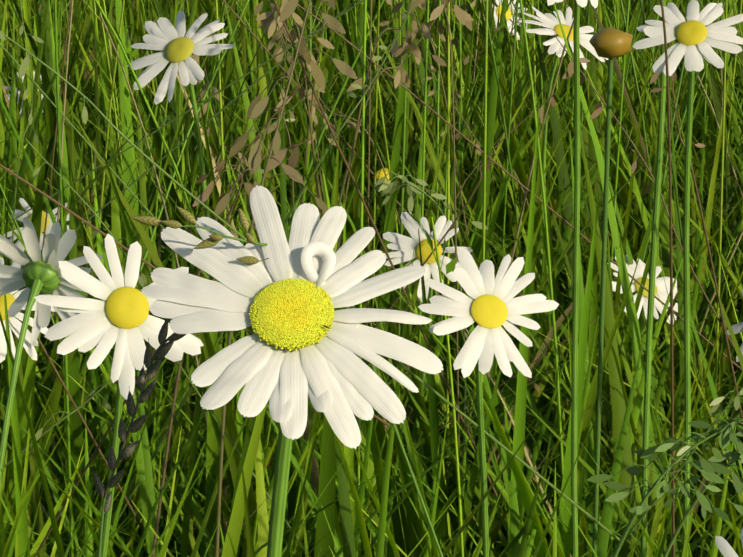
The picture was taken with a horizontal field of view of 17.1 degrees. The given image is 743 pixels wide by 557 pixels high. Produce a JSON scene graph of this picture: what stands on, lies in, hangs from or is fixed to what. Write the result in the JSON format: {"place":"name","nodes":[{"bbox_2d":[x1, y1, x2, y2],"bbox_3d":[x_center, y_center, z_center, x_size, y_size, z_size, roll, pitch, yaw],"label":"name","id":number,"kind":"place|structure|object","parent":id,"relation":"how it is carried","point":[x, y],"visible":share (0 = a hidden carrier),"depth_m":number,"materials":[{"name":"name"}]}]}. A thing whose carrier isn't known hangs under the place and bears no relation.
{"place":"outdoors","nodes":[
{"label":"outdoors","id":0,"kind":"place"},
{"label":"meadow ground","id":1,"kind":"structure","parent":0,"visible":0},
{"bbox_2d":[4,71,42,112],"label":"daisy","id":2,"kind":"object","parent":1,"relation":"on","point":[9,89],"visible":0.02,"depth_m":2.00,"materials":[{"name":"white plant"}]},
{"bbox_2d":[0,257,55,362],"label":"daisy","id":3,"kind":"object","parent":1,"relation":"on","point":[15,324],"visible":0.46,"depth_m":1.02,"materials":[{"name":"white plant"}]},
{"bbox_2d":[4,198,68,251],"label":"daisy","id":4,"kind":"object","parent":1,"relation":"on","point":[26,206],"visible":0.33,"depth_m":1.45,"materials":[{"name":"white plant"}]},
{"bbox_2d":[0,217,102,488],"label":"daisy","id":5,"kind":"object","parent":1,"relation":"on","point":[37,275],"visible":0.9,"depth_m":0.89,"materials":[{"name":"white plant"}]},
{"bbox_2d":[34,234,203,556],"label":"daisy","id":6,"kind":"object","parent":1,"relation":"on","point":[120,315],"visible":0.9,"depth_m":0.75,"materials":[{"name":"white plant"}]},
{"bbox_2d":[92,318,185,556],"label":"grass stalk","id":7,"kind":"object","parent":1,"relation":"on","point":[160,353],"depth_m":0.49,"materials":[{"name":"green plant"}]},
{"bbox_2d":[128,11,234,277],"bbox_3d":[-0.091,0.142,1.201,0.044,0.547,0.071,-5,16,-17],"label":"daisy","id":8,"kind":"object","parent":1,"relation":"on","point":[176,45],"visible":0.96,"depth_m":1.12,"materials":[{"name":"white plant"}]},
{"bbox_2d":[191,54,260,246],"bbox_3d":[-0.073,0.097,1.603,0.081,0.509,0.024,0,15,1],"label":"dried grass stalk","id":9,"kind":"object","parent":1,"relation":"on","point":[195,57],"depth_m":1.55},
{"bbox_2d":[267,12,302,204],"bbox_3d":[-0.053,0.076,1.564,0.018,0.500,0.031,7,17,25],"label":"dried grass stalk","id":10,"kind":"object","parent":1,"relation":"on","point":[298,19],"depth_m":1.51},
{"bbox_2d":[131,206,443,556],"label":"panicle grass","id":11,"kind":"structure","parent":1,"relation":"on","point":[213,239],"depth_m":0.45,"materials":[{"name":"green plant"}]},
{"bbox_2d":[141,185,443,556],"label":"daisy","id":12,"kind":"object","parent":1,"relation":"on","point":[285,299],"visible":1,"depth_m":0.45,"materials":[{"name":"white plant"}]},
{"bbox_2d":[254,0,336,212],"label":"dried grass stalk","id":13,"kind":"object","parent":1,"relation":"on","point":[258,8],"depth_m":1.47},
{"bbox_2d":[33,0,680,85],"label":"meadow grass","id":14,"kind":"structure","parent":1,"relation":"on","point":[545,3],"depth_m":2.68,"materials":[{"name":"green plant"}]},
{"bbox_2d":[0,0,742,556],"bbox_3d":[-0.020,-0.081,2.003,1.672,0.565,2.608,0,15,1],"label":"meadow grass","id":15,"kind":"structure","parent":1,"relation":"on","point":[408,526],"depth_m":1.40,"materials":[{"name":"green plant"}]},
{"bbox_2d":[2,361,35,541],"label":"grass","id":16,"kind":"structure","parent":15,"relation":"on","point":[6,380],"depth_m":1.19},
{"bbox_2d":[6,5,43,397],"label":"grass","id":17,"kind":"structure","parent":15,"relation":"on","point":[35,38],"depth_m":1.32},
{"bbox_2d":[42,0,71,247],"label":"grass","id":18,"kind":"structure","parent":15,"relation":"on","point":[56,123],"depth_m":1.38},
{"bbox_2d":[3,379,135,468],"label":"grass","id":19,"kind":"structure","parent":15,"relation":"on","point":[39,434],"depth_m":0.98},
{"bbox_2d":[13,293,143,530],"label":"grass","id":20,"kind":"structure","parent":15,"relation":"on","point":[86,426],"depth_m":1.07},
{"bbox_2d":[0,43,253,329],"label":"grass","id":21,"kind":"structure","parent":15,"relation":"on","point":[87,142],"depth_m":1.28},
{"bbox_2d":[25,138,310,556],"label":"grass","id":22,"kind":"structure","parent":15,"relation":"on","point":[142,279],"depth_m":1.04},
{"bbox_2d":[34,61,319,556],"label":"grass","id":23,"kind":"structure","parent":15,"relation":"on","point":[204,196],"depth_m":0.95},
{"bbox_2d":[0,0,363,228],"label":"grass","id":24,"kind":"structure","parent":15,"relation":"on","point":[163,126],"depth_m":1.39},
{"bbox_2d":[0,164,389,426],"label":"grass","id":25,"kind":"structure","parent":15,"relation":"on","point":[105,235],"depth_m":0.89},
{"bbox_2d":[56,72,339,422],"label":"grass","id":26,"kind":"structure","parent":15,"relation":"on","point":[262,170],"depth_m":1.40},
{"bbox_2d":[76,0,357,230],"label":"grass","id":27,"kind":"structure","parent":15,"relation":"on","point":[201,126],"depth_m":1.40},
{"bbox_2d":[151,138,311,556],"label":"grass stalk","id":28,"kind":"object","parent":15,"relation":"on","point":[277,160],"depth_m":1.02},
{"bbox_2d":[97,0,415,554],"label":"grass","id":29,"kind":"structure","parent":15,"relation":"on","point":[374,58],"depth_m":1.02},
{"bbox_2d":[215,0,357,556],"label":"dried grass stalk","id":30,"kind":"object","parent":15,"relation":"on","point":[257,106],"depth_m":0.92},
{"bbox_2d":[255,0,334,214],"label":"dried grass stalk","id":31,"kind":"object","parent":15,"relation":"on","point":[268,21],"depth_m":1.04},
{"bbox_2d":[277,0,329,442],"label":"grass stem","id":32,"kind":"object","parent":15,"relation":"attached to","point":[311,107],"depth_m":1.07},
{"bbox_2d":[0,31,619,540],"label":"grass","id":33,"kind":"structure","parent":15,"relation":"on","point":[24,69],"depth_m":0.83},
{"bbox_2d":[271,13,423,327],"bbox_3d":[0.015,0.069,1.478,0.145,0.460,0.021,-2,15,-6],"label":"dried grass stalk","id":34,"kind":"object","parent":15,"relation":"attached to","point":[276,36],"depth_m":1.42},
{"bbox_2d":[305,0,430,468],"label":"grass stalk","id":35,"kind":"object","parent":15,"relation":"attached to","point":[415,50],"depth_m":1.05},
{"bbox_2d":[268,0,473,523],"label":"grass stalk","id":36,"kind":"object","parent":15,"relation":"on","point":[402,75],"depth_m":1.11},
{"bbox_2d":[366,0,391,325],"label":"grass stem","id":37,"kind":"object","parent":15,"relation":"on","point":[389,2],"depth_m":1.31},
{"bbox_2d":[273,0,497,496],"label":"grass","id":38,"kind":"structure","parent":15,"relation":"on","point":[376,231],"depth_m":1.04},
{"bbox_2d":[222,0,570,404],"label":"grass","id":39,"kind":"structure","parent":15,"relation":"on","point":[331,125],"depth_m":1.39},
{"bbox_2d":[252,92,555,487],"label":"grass","id":40,"kind":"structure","parent":15,"relation":"on","point":[488,164],"depth_m":1.21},
{"bbox_2d":[379,0,498,461],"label":"grass stalk","id":41,"kind":"object","parent":15,"relation":"attached to","point":[384,23],"depth_m":1.43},
{"bbox_2d":[410,0,471,507],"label":"grass stalk","id":42,"kind":"object","parent":15,"relation":"on","point":[468,24],"depth_m":1.22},
{"bbox_2d":[393,301,622,460],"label":"grass","id":43,"kind":"structure","parent":15,"relation":"on","point":[537,388],"depth_m":1.28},
{"bbox_2d":[297,4,741,370],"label":"grass","id":44,"kind":"structure","parent":15,"relation":"on","point":[505,171],"depth_m":1.25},
{"bbox_2d":[554,34,735,351],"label":"grass","id":45,"kind":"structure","parent":15,"relation":"on","point":[598,107],"depth_m":1.15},
{"bbox_2d":[587,416,742,556],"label":"leafy plant","id":46,"kind":"object","parent":15,"relation":"on","point":[724,431],"depth_m":0.68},
{"bbox_2d":[660,0,674,556],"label":"grass","id":47,"kind":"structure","parent":15,"relation":"on","point":[671,259],"depth_m":0.87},
{"bbox_2d":[610,387,742,556],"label":"grass","id":48,"kind":"structure","parent":15,"relation":"on","point":[716,407],"depth_m":0.84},
{"bbox_2d":[629,449,742,556],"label":"leafy plant","id":49,"kind":"object","parent":15,"relation":"on","point":[735,456],"depth_m":0.77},
{"bbox_2d":[650,42,742,422],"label":"grass","id":50,"kind":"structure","parent":15,"relation":"on","point":[673,76],"depth_m":0.99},
{"bbox_2d":[383,212,472,467],"bbox_3d":[0.017,0.173,1.314,0.042,0.430,0.076,-9,17,-29],"label":"daisy","id":51,"kind":"object","parent":1,"relation":"on","point":[406,246],"visible":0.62,"depth_m":1.25,"materials":[{"name":"white plant"}]},
{"bbox_2d":[373,171,488,477],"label":"vetch plant","id":52,"kind":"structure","parent":1,"relation":"on","point":[387,187],"depth_m":1.30,"materials":[{"name":"green plant"}]},
{"bbox_2d":[418,248,558,556],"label":"daisy","id":53,"kind":"object","parent":1,"relation":"on","point":[492,307],"visible":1,"depth_m":0.86,"materials":[{"name":"white plant"}]},
{"bbox_2d":[421,57,568,364],"bbox_3d":[0.108,0.098,1.600,0.170,0.506,0.024,0,15,0],"label":"grass stalk","id":54,"kind":"object","parent":1,"relation":"on","point":[433,69],"depth_m":1.55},
{"bbox_2d":[373,27,632,556],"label":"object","id":55,"kind":"object","parent":1,"relation":"on","point":[610,43],"visible":0.6,"depth_m":1.00,"materials":[{"name":"green plant"}]},
{"bbox_2d":[479,0,527,104],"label":"daisy","id":56,"kind":"object","parent":1,"relation":"on","point":[509,16],"visible":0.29,"depth_m":2.19,"materials":[{"name":"white plant"}]},
{"bbox_2d":[519,6,607,357],"bbox_3d":[0.111,0.074,1.562,0.067,0.492,0.053,13,20,40],"label":"daisy","id":57,"kind":"object","parent":1,"relation":"on","point":[549,20],"visible":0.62,"depth_m":1.50,"materials":[{"name":"white plant"}]},
{"bbox_2d":[547,0,597,556],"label":"daisy","id":58,"kind":"object","parent":1,"relation":"on","point":[576,45],"visible":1,"depth_m":0.95,"materials":[{"name":"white plant"}]},
{"bbox_2d":[605,255,677,481],"bbox_3d":[0.156,0.162,1.475,0.049,0.367,0.080,0,15,1],"label":"daisy","id":59,"kind":"object","parent":1,"relation":"on","point":[660,287],"visible":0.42,"depth_m":1.42,"materials":[{"name":"white plant"}]},
{"bbox_2d":[641,0,666,556],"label":"daisy","id":60,"kind":"object","parent":1,"relation":"on","point":[653,253],"visible":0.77,"depth_m":1.01,"materials":[{"name":"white plant"}]},
{"bbox_2d":[633,0,742,556],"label":"daisy","id":61,"kind":"object","parent":1,"relation":"on","point":[695,37],"visible":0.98,"depth_m":0.92,"materials":[{"name":"white plant"}]},
{"bbox_2d":[715,528,742,556],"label":"daisy","id":62,"kind":"object","parent":1,"relation":"on","point":[725,548],"visible":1,"depth_m":0.72,"materials":[{"name":"white plant"}]},
{"bbox_2d":[726,289,742,361],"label":"daisy","id":63,"kind":"object","parent":1,"relation":"on","point":[737,328],"visible":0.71,"depth_m":1.25,"materials":[{"name":"white plant"}]}
]}

